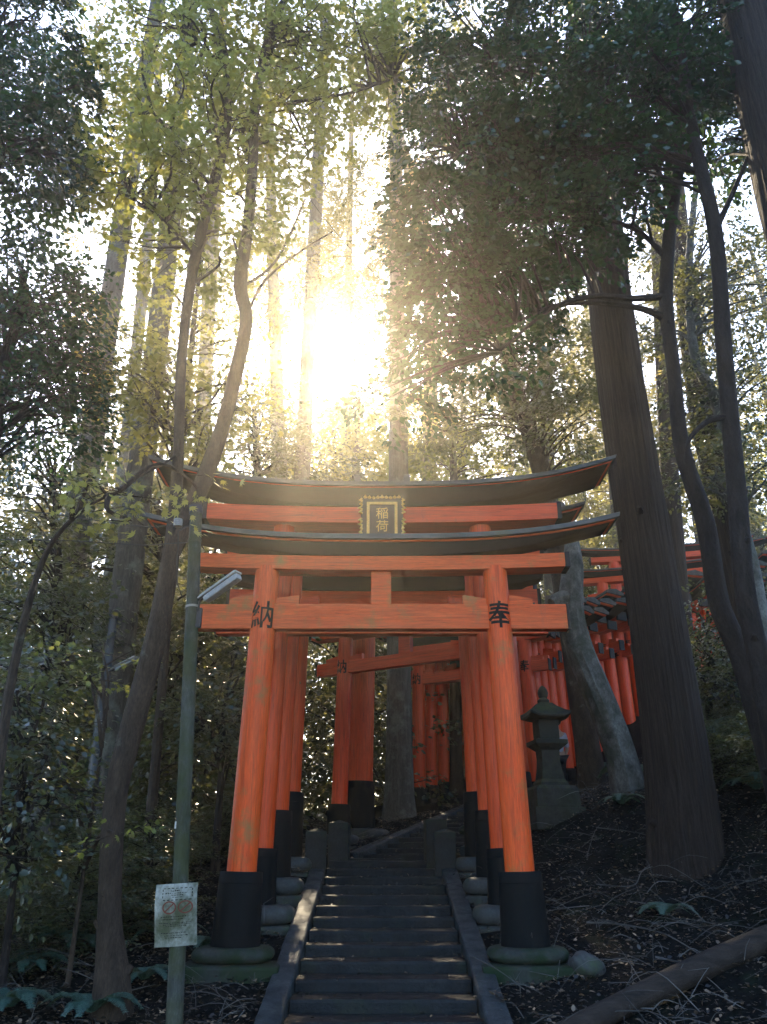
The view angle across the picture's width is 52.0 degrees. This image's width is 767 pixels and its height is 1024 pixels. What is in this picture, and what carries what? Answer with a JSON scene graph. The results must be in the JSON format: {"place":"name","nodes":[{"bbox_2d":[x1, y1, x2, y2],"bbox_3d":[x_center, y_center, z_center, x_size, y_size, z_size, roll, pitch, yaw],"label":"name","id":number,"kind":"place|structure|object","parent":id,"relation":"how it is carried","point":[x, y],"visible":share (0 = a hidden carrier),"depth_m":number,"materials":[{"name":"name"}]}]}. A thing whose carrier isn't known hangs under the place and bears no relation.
{"place":"outdoors","nodes":[
{"label":"outdoors","id":0,"kind":"place"},
{"bbox_2d":[0,639,766,1023],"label":"ground","id":1,"kind":"structure","parent":0,"point":[610,859],"depth_m":8.80,"materials":[{"name":"soil"}]},
{"bbox_2d":[0,900,50,981],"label":"evergreen seedling","id":2,"kind":"object","parent":1,"relation":"on","point":[14,933],"visible":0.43,"depth_m":8.08,"materials":[{"name":"green plant"}]},
{"bbox_2d":[0,987,56,1010],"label":"fern","id":3,"kind":"object","parent":1,"relation":"on","point":[11,998],"visible":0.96,"depth_m":6.88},
{"bbox_2d":[9,949,68,971],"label":"fern","id":4,"kind":"object","parent":1,"relation":"on","point":[27,962],"visible":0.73,"depth_m":7.94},
{"bbox_2d":[13,925,95,946],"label":"fern","id":5,"kind":"object","parent":1,"relation":"on","point":[92,937],"visible":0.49,"depth_m":8.46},
{"bbox_2d":[0,0,117,267],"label":"evergreen tree","id":6,"kind":"object","parent":1,"relation":"on","point":[20,137],"visible":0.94,"depth_m":11.46,"materials":[{"name":"green plant"}]},
{"bbox_2d":[0,207,129,490],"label":"evergreen tree","id":7,"kind":"object","parent":1,"relation":"on","point":[51,363],"visible":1,"depth_m":11.27,"materials":[{"name":"green plant"}]},
{"bbox_2d":[0,396,129,876],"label":"evergreen tree","id":8,"kind":"object","parent":1,"relation":"on","point":[60,590],"visible":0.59,"depth_m":13.14,"materials":[{"name":"green plant"}]},
{"bbox_2d":[0,639,133,986],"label":"evergreen shrub","id":9,"kind":"object","parent":1,"relation":"on","point":[19,844],"visible":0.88,"depth_m":8.07,"materials":[{"name":"green plant"}]},
{"bbox_2d":[0,470,150,827],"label":"evergreen shrub","id":10,"kind":"object","parent":1,"relation":"on","point":[6,520],"visible":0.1,"depth_m":18.94,"materials":[{"name":"green plant"}]},
{"bbox_2d":[0,635,165,987],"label":"maple seedling","id":11,"kind":"object","parent":1,"relation":"on","point":[100,737],"visible":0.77,"depth_m":8.21,"materials":[{"name":"green plant"}]},
{"bbox_2d":[0,621,167,830],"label":"evergreen shrub","id":12,"kind":"object","parent":1,"relation":"on","point":[79,753],"visible":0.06,"depth_m":16.68,"materials":[{"name":"green plant"}]},
{"bbox_2d":[11,870,156,954],"bbox_3d":[-3.499,4.718,9.314,1.577,0.897,1.845,8,-25,-17],"label":"evergreen seedling","id":13,"kind":"object","parent":1,"relation":"on","point":[85,887],"visible":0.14,"depth_m":9.24,"materials":[{"name":"green plant"}]},
{"bbox_2d":[0,845,171,979],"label":"evergreen seedling","id":14,"kind":"object","parent":1,"relation":"on","point":[69,923],"visible":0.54,"depth_m":8.37,"materials":[{"name":"green plant"}]},
{"bbox_2d":[36,991,142,1016],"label":"fern","id":15,"kind":"object","parent":1,"relation":"on","point":[88,1003],"visible":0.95,"depth_m":6.77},
{"bbox_2d":[76,613,117,878],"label":"tree trunk","id":16,"kind":"object","parent":1,"relation":"on","point":[110,642],"visible":0.34,"depth_m":12.16,"materials":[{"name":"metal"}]},
{"bbox_2d":[28,866,172,948],"bbox_3d":[-3.269,4.718,9.360,1.593,1.004,1.728,-16,-28,31],"label":"evergreen seedling","id":17,"kind":"object","parent":1,"relation":"on","point":[148,898],"visible":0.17,"depth_m":9.28,"materials":[{"name":"green plant"}]},
{"bbox_2d":[5,0,235,851],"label":"cedar tree","id":18,"kind":"object","parent":1,"relation":"on","point":[112,263],"visible":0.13,"depth_m":18.90,"materials":[{"name":"brown plant"}]},
{"bbox_2d":[0,453,244,809],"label":"maple tree","id":19,"kind":"object","parent":1,"relation":"on","point":[84,504],"visible":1,"depth_m":6.66,"materials":[{"name":"green plant"}]},
{"bbox_2d":[1,539,245,827],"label":"evergreen shrub","id":20,"kind":"object","parent":1,"relation":"on","point":[32,572],"visible":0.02,"depth_m":22.09,"materials":[{"name":"green plant"}]},
{"bbox_2d":[59,796,201,861],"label":"evergreen seedling","id":21,"kind":"object","parent":1,"relation":"on","point":[138,799],"visible":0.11,"depth_m":12.95,"materials":[{"name":"green plant"}]},
{"bbox_2d":[32,448,243,824],"bbox_3d":[-4.599,2.498,14.715,4.033,7.948,3.267,0,-24,0],"label":"evergreen tree","id":22,"kind":"object","parent":1,"relation":"on","point":[151,584],"visible":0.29,"depth_m":14.91,"materials":[{"name":"green plant"}]},
{"bbox_2d":[69,56,206,800],"bbox_3d":[-8.712,-5.032,25.201,4.944,28.376,4.485,0,-24,0],"label":"cedar tree","id":23,"kind":"object","parent":1,"relation":"on","point":[119,470],"visible":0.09,"depth_m":25.42,"materials":[{"name":"brown plant"}]},
{"bbox_2d":[58,807,227,934],"bbox_3d":[-3.058,4.595,10.022,2.104,1.597,2.282,6,-25,-13],"label":"evergreen seedling","id":24,"kind":"object","parent":1,"relation":"on","point":[157,848],"visible":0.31,"depth_m":10.02,"materials":[{"name":"green plant"}]},
{"bbox_2d":[124,818,225,882],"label":"evergreen seedling","id":25,"kind":"object","parent":1,"relation":"on","point":[202,850],"visible":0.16,"depth_m":11.70,"materials":[{"name":"green plant"}]},
{"bbox_2d":[75,0,282,873],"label":"cedar tree","id":26,"kind":"object","parent":1,"relation":"on","point":[130,559],"visible":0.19,"depth_m":14.16,"materials":[{"name":"brown plant"}]},
{"bbox_2d":[165,504,202,1023],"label":"utility pole","id":27,"kind":"object","parent":1,"relation":"on","point":[177,954],"visible":0.91,"depth_m":7.19,"materials":[{"name":"metal"}]},
{"bbox_2d":[154,882,197,947],"bbox_3d":[-1.744,3.386,6.619,0.378,0.493,0.118,3,-24,-7],"label":"notice sign","id":28,"kind":"object","parent":27,"relation":"attached to","point":[175,915],"visible":1,"depth_m":6.60,"materials":[{"name":"white"}]},
{"bbox_2d":[196,570,241,610],"bbox_3d":[-1.647,0.777,7.699,0.586,0.341,0.100,-12,-27,26],"label":"street lamp","id":29,"kind":"object","parent":27,"relation":"attached to","point":[221,586],"visible":1,"depth_m":7.65,"materials":[{"name":"metal"}]},
{"bbox_2d":[62,248,308,902],"bbox_3d":[-3.316,-0.307,13.285,3.590,12.768,5.345,-10,-26,22],"label":"maple tree","id":30,"kind":"object","parent":1,"relation":"on","point":[158,368],"visible":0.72,"depth_m":13.20,"materials":[{"name":"green plant"}]},
{"bbox_2d":[135,591,248,816],"bbox_3d":[-4.478,5.228,20.338,4.720,6.467,4.669,3,-24,-7],"label":"evergreen shrub","id":31,"kind":"object","parent":1,"relation":"on","point":[205,770],"visible":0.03,"depth_m":19.68,"materials":[{"name":"green plant"}]},
{"bbox_2d":[37,496,351,848],"bbox_3d":[-3.516,3.267,16.023,5.671,7.778,6.632,-9,-26,19],"label":"evergreen shrub","id":32,"kind":"object","parent":1,"relation":"on","point":[228,795],"visible":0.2,"depth_m":14.85,"materials":[{"name":"green plant"}]},
{"bbox_2d":[190,801,232,861],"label":"evergreen seedling","id":33,"kind":"object","parent":1,"relation":"on","point":[226,835],"visible":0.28,"depth_m":12.68,"materials":[{"name":"green plant"}]},
{"bbox_2d":[132,8,295,810],"bbox_3d":[-6.646,-7.503,29.674,6.229,36.224,5.995,0,-24,0],"label":"cedar tree","id":34,"kind":"object","parent":1,"relation":"on","point":[209,363],"visible":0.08,"depth_m":29.34,"materials":[{"name":"brown plant"}]},
{"bbox_2d":[140,637,300,876],"bbox_3d":[-2.680,3.675,12.570,2.963,4.380,2.932,10,-26,-21],"label":"evergreen shrub","id":35,"kind":"object","parent":1,"relation":"on","point":[206,731],"visible":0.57,"depth_m":12.11,"materials":[{"name":"green plant"}]},
{"bbox_2d":[185,944,278,983],"bbox_3d":[-1.550,4.801,8.044,1.031,0.650,0.881,0,-24,0],"label":"foundation stone","id":36,"kind":"object","parent":1,"relation":"on","point":[207,962],"visible":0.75,"depth_m":7.82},
{"bbox_2d":[142,512,619,947],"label":"torii gate","id":37,"kind":"structure","parent":36,"relation":"on","point":[264,613],"depth_m":9.52,"materials":[{"name":"paint"}]},
{"bbox_2d":[135,622,383,811],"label":"leafy tree","id":38,"kind":"object","parent":1,"relation":"on","point":[308,724],"visible":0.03,"depth_m":22.06,"materials":[{"name":"green plant"}]},
{"bbox_2d":[55,0,468,1022],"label":"maple tree","id":39,"kind":"object","parent":1,"relation":"on","point":[241,110],"visible":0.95,"depth_m":11.58,"materials":[{"name":"green plant"}]},
{"bbox_2d":[186,1,345,478],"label":"cedar tree","id":40,"kind":"object","parent":1,"relation":"on","point":[273,283],"visible":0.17,"depth_m":27.42,"materials":[{"name":"green plant"}]},
{"bbox_2d":[165,376,378,503],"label":"leafy tree","id":41,"kind":"object","parent":1,"relation":"on","point":[271,470],"visible":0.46,"depth_m":20.38,"materials":[{"name":"green plant"}]},
{"bbox_2d":[261,904,294,935],"bbox_3d":[-1.500,5.061,9.351,0.888,0.720,0.702,0,-24,0],"label":"foundation stone","id":42,"kind":"object","parent":1,"relation":"on","point":[276,917],"visible":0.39,"depth_m":9.17,"materials":[{"name":"stone"}]},
{"bbox_2d":[148,454,615,904],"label":"torii gate","id":43,"kind":"structure","parent":42,"relation":"on","point":[358,505],"depth_m":11.30,"materials":[{"name":"paint"}]},
{"bbox_2d":[254,868,324,1023],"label":"kerb","id":44,"kind":"structure","parent":1,"relation":"on","point":[274,1008],"depth_m":8.20,"materials":[{"name":"stone"}]},
{"bbox_2d":[276,877,303,906],"bbox_3d":[-1.500,5.252,10.469,0.888,0.720,0.702,0,-24,0],"label":"foundation stone","id":45,"kind":"object","parent":1,"relation":"on","point":[292,887],"visible":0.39,"depth_m":10.29,"materials":[{"name":"stone"}]},
{"bbox_2d":[182,501,584,876],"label":"torii gate","id":46,"kind":"structure","parent":45,"relation":"on","point":[283,818],"depth_m":11.21,"materials":[{"name":"paint"}]},
{"bbox_2d":[291,857,311,876],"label":"foundation stone","id":47,"kind":"object","parent":1,"relation":"on","point":[301,863],"visible":0.24,"depth_m":11.61,"materials":[{"name":"stone"}]},
{"bbox_2d":[224,574,542,856],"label":"torii gate","id":48,"kind":"structure","parent":47,"relation":"on","point":[429,589],"depth_m":13.37,"materials":[{"name":"paint"}]},
{"bbox_2d":[227,0,400,479],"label":"cedar tree","id":49,"kind":"object","parent":1,"relation":"on","point":[308,327],"visible":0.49,"depth_m":24.27,"materials":[{"name":"green plant"}]},
{"bbox_2d":[305,828,326,876],"bbox_3d":[-1.029,5.257,11.944,0.324,0.851,0.323,1,-24,-3],"label":"stone bollard","id":50,"kind":"object","parent":1,"relation":"on","point":[316,846],"visible":0.56,"depth_m":11.86,"materials":[{"name":"stone"}]},
{"bbox_2d":[173,27,472,477],"bbox_3d":[-2.910,-8.461,37.717,14.978,44.421,5.183,0,-24,0],"label":"conifer tree","id":51,"kind":"object","parent":1,"relation":"on","point":[346,373],"visible":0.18,"depth_m":38.51,"materials":[{"name":"green plant"}]},
{"bbox_2d":[327,820,350,867],"bbox_3d":[-0.724,5.494,12.879,0.334,0.851,0.333,-2,-24,4],"label":"stone bollard","id":52,"kind":"object","parent":1,"relation":"on","point":[338,840],"visible":0.59,"depth_m":12.77,"materials":[{"name":"stone"}]},
{"bbox_2d":[327,835,358,848],"bbox_3d":[-0.826,6.159,14.226,0.908,0.600,0.808,-13,-27,27],"label":"foundation stone","id":53,"kind":"object","parent":1,"relation":"on","point":[354,841],"visible":0.16,"depth_m":14.11,"materials":[{"name":"stone"}]},
{"bbox_2d":[309,576,542,834],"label":"torii gate","id":54,"kind":"structure","parent":53,"relation":"on","point":[344,665],"depth_m":14.97,"materials":[{"name":"paint"}]},
{"bbox_2d":[302,643,386,809],"bbox_3d":[-0.779,6.810,25.664,5.450,7.184,5.509,-10,-26,21],"label":"evergreen shrub","id":55,"kind":"object","parent":1,"relation":"on","point":[306,802],"visible":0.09,"depth_m":24.89,"materials":[{"name":"green plant"}]},
{"bbox_2d":[233,637,464,813],"bbox_3d":[-0.773,4.067,20.727,6.116,8.757,5.229,-5,-24,10],"label":"evergreen shrub","id":56,"kind":"object","parent":1,"relation":"on","point":[323,733],"visible":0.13,"depth_m":19.85,"materials":[{"name":"green plant"}]},
{"bbox_2d":[250,352,449,480],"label":"leafy tree","id":57,"kind":"object","parent":1,"relation":"on","point":[360,443],"visible":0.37,"depth_m":29.61,"materials":[{"name":"green plant"}]},
{"bbox_2d":[351,828,388,838],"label":"foundation stone","id":58,"kind":"object","parent":1,"relation":"on","point":[359,831],"visible":0.2,"depth_m":14.82,"materials":[{"name":"stone"}]},
{"bbox_2d":[348,500,564,827],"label":"torii gate","id":59,"kind":"structure","parent":58,"relation":"on","point":[361,798],"depth_m":15.63,"materials":[{"name":"paint"}]},
{"bbox_2d":[283,858,483,1023],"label":"stone steps","id":60,"kind":"structure","parent":1,"relation":"on","point":[323,967],"depth_m":8.62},
{"bbox_2d":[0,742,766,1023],"bbox_3d":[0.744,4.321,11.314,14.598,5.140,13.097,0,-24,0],"label":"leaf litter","id":61,"kind":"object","parent":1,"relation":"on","point":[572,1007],"visible":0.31,"depth_m":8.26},
{"bbox_2d":[0,715,766,1023],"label":"fallen twigs","id":62,"kind":"object","parent":1,"relation":"on","point":[596,838],"depth_m":8.18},
{"bbox_2d":[301,0,495,820],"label":"cedar tree","id":63,"kind":"object","parent":1,"relation":"on","point":[399,797],"visible":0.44,"depth_m":22.55,"materials":[{"name":"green plant"}]},
{"bbox_2d":[350,804,463,857],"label":"kerb","id":64,"kind":"structure","parent":1,"relation":"on","point":[375,845],"depth_m":14.42,"materials":[{"name":"stone"}]},
{"bbox_2d":[363,812,463,860],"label":"stone steps","id":65,"kind":"structure","parent":1,"relation":"on","point":[408,853],"depth_m":13.83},
{"bbox_2d":[362,0,490,478],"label":"cedar tree","id":66,"kind":"object","parent":1,"relation":"on","point":[403,138],"visible":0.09,"depth_m":43.60,"materials":[{"name":"brown plant"}]},
{"bbox_2d":[423,817,446,868],"bbox_3d":[0.836,5.358,12.666,0.344,0.851,0.343,2,-24,-5],"label":"stone bollard","id":67,"kind":"object","parent":1,"relation":"on","point":[432,825],"visible":0.54,"depth_m":12.59,"materials":[{"name":"stone"}]},
{"bbox_2d":[434,829,455,876],"bbox_3d":[0.938,5.263,11.942,0.324,0.851,0.323,-1,-24,3],"label":"stone bollard","id":68,"kind":"object","parent":1,"relation":"on","point":[445,847],"visible":0.59,"depth_m":11.84,"materials":[{"name":"stone"}]},
{"bbox_2d":[359,358,567,798],"bbox_3d":[2.375,1.352,22.800,6.361,13.432,5.322,0,-24,0],"label":"leafy tree","id":69,"kind":"object","parent":1,"relation":"on","point":[456,778],"visible":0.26,"depth_m":23.24,"materials":[{"name":"plant"}]},
{"bbox_2d":[463,877,487,905],"bbox_3d":[1.500,5.252,10.469,0.888,0.720,0.702,0,-24,0],"label":"foundation stone","id":70,"kind":"object","parent":1,"relation":"on","point":[473,887],"visible":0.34,"depth_m":10.30,"materials":[{"name":"stone"}]},
{"bbox_2d":[442,868,512,1023],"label":"kerb","id":71,"kind":"structure","parent":1,"relation":"on","point":[470,940],"depth_m":8.24,"materials":[{"name":"stone"}]},
{"bbox_2d":[411,632,559,803],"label":"torii gate","id":72,"kind":"structure","parent":1,"relation":"on","point":[431,743],"depth_m":19.67,"materials":[{"name":"paint"}]},
{"bbox_2d":[472,904,500,933],"bbox_3d":[1.500,5.061,9.351,0.888,0.720,0.702,0,-24,0],"label":"foundation stone","id":73,"kind":"object","parent":1,"relation":"on","point":[486,915],"visible":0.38,"depth_m":9.21,"materials":[{"name":"stone"}]},
{"bbox_2d":[373,239,607,796],"bbox_3d":[2.950,-1.961,19.093,6.411,17.233,4.562,0,-24,0],"label":"evergreen tree","id":74,"kind":"object","parent":1,"relation":"on","point":[588,752],"visible":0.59,"depth_m":19.01,"materials":[{"name":"green plant"}]},
{"bbox_2d":[436,597,586,799],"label":"torii gate","id":75,"kind":"structure","parent":1,"relation":"on","point":[443,761],"depth_m":20.16,"materials":[{"name":"paint"}]},
{"bbox_2d":[448,606,593,788],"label":"torii gate","id":76,"kind":"structure","parent":1,"relation":"on","point":[588,611],"depth_m":19.51,"materials":[{"name":"paint"}]},
{"bbox_2d":[481,944,576,985],"bbox_3d":[1.490,4.801,8.044,1.031,0.650,0.881,0,-24,0],"label":"foundation stone","id":77,"kind":"object","parent":1,"relation":"on","point":[507,961],"visible":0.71,"depth_m":7.82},
{"bbox_2d":[464,597,599,786],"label":"torii gate","id":78,"kind":"structure","parent":1,"relation":"on","point":[592,602],"depth_m":19.61,"materials":[{"name":"paint"}]},
{"bbox_2d":[469,129,597,603],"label":"cedar tree","id":79,"kind":"object","parent":1,"relation":"on","point":[547,582],"visible":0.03,"depth_m":27.22,"materials":[{"name":"green plant"}]},
{"bbox_2d":[335,0,766,799],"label":"evergreen tree","id":80,"kind":"object","parent":1,"relation":"on","point":[499,142],"visible":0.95,"depth_m":11.63,"materials":[{"name":"green plant"}]},
{"bbox_2d":[520,686,585,829],"bbox_3d":[2.692,3.989,12.892,0.811,2.281,0.811,3,-24,-7],"label":"stone lantern","id":81,"kind":"object","parent":1,"relation":"on","point":[549,788],"visible":0.91,"depth_m":12.64,"materials":[{"name":"grey stone"}]},
{"bbox_2d":[518,607,608,770],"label":"torii gate","id":82,"kind":"structure","parent":1,"relation":"on","point":[599,613],"depth_m":20.03,"materials":[{"name":"paint"}]},
{"bbox_2d":[568,950,605,977],"bbox_3d":[2.007,4.455,7.737,0.328,0.252,0.343,7,-25,-16],"label":"rock","id":83,"kind":"object","parent":1,"relation":"on","point":[594,967],"visible":0.84,"depth_m":7.64,"materials":[{"name":"stone"}]},
{"bbox_2d":[548,521,643,795],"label":"broken tree","id":84,"kind":"object","parent":1,"relation":"on","point":[614,736],"visible":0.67,"depth_m":13.76,"materials":[{"name":"grey plant"}]},
{"bbox_2d":[486,0,725,880],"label":"cedar tree","id":85,"kind":"object","parent":1,"relation":"on","point":[682,814],"visible":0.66,"depth_m":11.44,"materials":[{"name":"brown plant"}]},
{"bbox_2d":[590,597,626,671],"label":"torii gate","id":86,"kind":"structure","parent":1,"relation":"on","point":[610,625],"depth_m":21.07,"materials":[{"name":"paint"}]},
{"bbox_2d":[600,589,626,711],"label":"torii gate","id":87,"kind":"structure","parent":1,"relation":"on","point":[615,644],"depth_m":21.30,"materials":[{"name":"paint"}]},
{"bbox_2d":[611,609,635,724],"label":"torii gate","id":88,"kind":"structure","parent":1,"relation":"on","point":[625,690],"depth_m":21.41,"materials":[{"name":"paint"}]},
{"bbox_2d":[555,328,693,589],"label":"cedar tree","id":89,"kind":"object","parent":1,"relation":"on","point":[596,514],"visible":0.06,"depth_m":33.92,"materials":[{"name":"green plant"}]},
{"bbox_2d":[583,559,718,642],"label":"torii gate","id":90,"kind":"structure","parent":1,"relation":"on","point":[602,579],"depth_m":26.26,"materials":[{"name":"paint"}]},
{"bbox_2d":[537,0,766,764],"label":"evergreen tree","id":91,"kind":"object","parent":1,"relation":"on","point":[677,103],"visible":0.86,"depth_m":11.87,"materials":[{"name":"green plant"}]},
{"bbox_2d":[555,924,766,1023],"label":"fallen log","id":92,"kind":"object","parent":1,"relation":"on","point":[724,956],"visible":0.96,"depth_m":6.92,"materials":[{"name":"brown wood"}]},
{"bbox_2d":[583,170,749,714],"bbox_3d":[7.976,-3.238,21.431,4.202,18.636,4.486,16,-28,-31],"label":"cedar tree","id":93,"kind":"object","parent":1,"relation":"on","point":[676,523],"visible":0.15,"depth_m":20.43,"materials":[{"name":"green plant"}]},
{"bbox_2d":[581,533,754,590],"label":"torii gate","id":94,"kind":"structure","parent":1,"relation":"on","point":[610,557],"depth_m":27.95,"materials":[{"name":"paint"}]},
{"bbox_2d":[629,174,766,638],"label":"evergreen tree","id":95,"kind":"object","parent":1,"relation":"on","point":[688,282],"visible":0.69,"depth_m":15.07,"materials":[{"name":"green plant"}]},
{"bbox_2d":[636,244,766,537],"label":"cedar tree","id":96,"kind":"object","parent":1,"relation":"on","point":[654,386],"visible":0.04,"depth_m":38.79,"materials":[{"name":"green plant"}]},
{"bbox_2d":[670,78,754,751],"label":"cedar tree","id":97,"kind":"object","parent":1,"relation":"on","point":[723,533],"visible":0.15,"depth_m":15.64,"materials":[{"name":"brown plant"}]},
{"bbox_2d":[681,577,766,743],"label":"evergreen shrub","id":98,"kind":"object","parent":1,"relation":"on","point":[708,674],"visible":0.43,"depth_m":14.66,"materials":[{"name":"green plant"}]},
{"bbox_2d":[704,717,753,785],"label":"evergreen seedling","id":99,"kind":"object","parent":1,"relation":"on","point":[714,758],"visible":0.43,"depth_m":12.56,"materials":[{"name":"green plant"}]},
{"bbox_2d":[698,228,766,480],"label":"cedar tree","id":100,"kind":"object","parent":1,"relation":"on","point":[759,276],"visible":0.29,"depth_m":35.73,"materials":[{"name":"green plant"}]},
{"bbox_2d":[709,713,758,782],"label":"evergreen seedling","id":101,"kind":"object","parent":1,"relation":"on","point":[732,726],"visible":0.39,"depth_m":12.37,"materials":[{"name":"green plant"}]},
{"bbox_2d":[712,710,766,810],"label":"evergreen seedling","id":102,"kind":"object","parent":1,"relation":"on","point":[746,742],"visible":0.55,"depth_m":11.23,"materials":[{"name":"green plant"}]},
{"bbox_2d":[717,0,766,244],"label":"cedar tree","id":103,"kind":"object","parent":1,"relation":"on","point":[747,22],"visible":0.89,"depth_m":11.56,"materials":[{"name":"brown plant"}]},
{"bbox_2d":[0,0,766,806],"label":"sky","id":104,"kind":"structure","parent":0,"point":[333,361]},
{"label":"foundation stone","id":105,"kind":"object","parent":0,"visible":0},
{"bbox_2d":[375,632,555,805],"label":"torii gate","id":106,"kind":"structure","parent":105,"relation":"on","point":[529,666],"depth_m":19.02,"materials":[{"name":"paint"}]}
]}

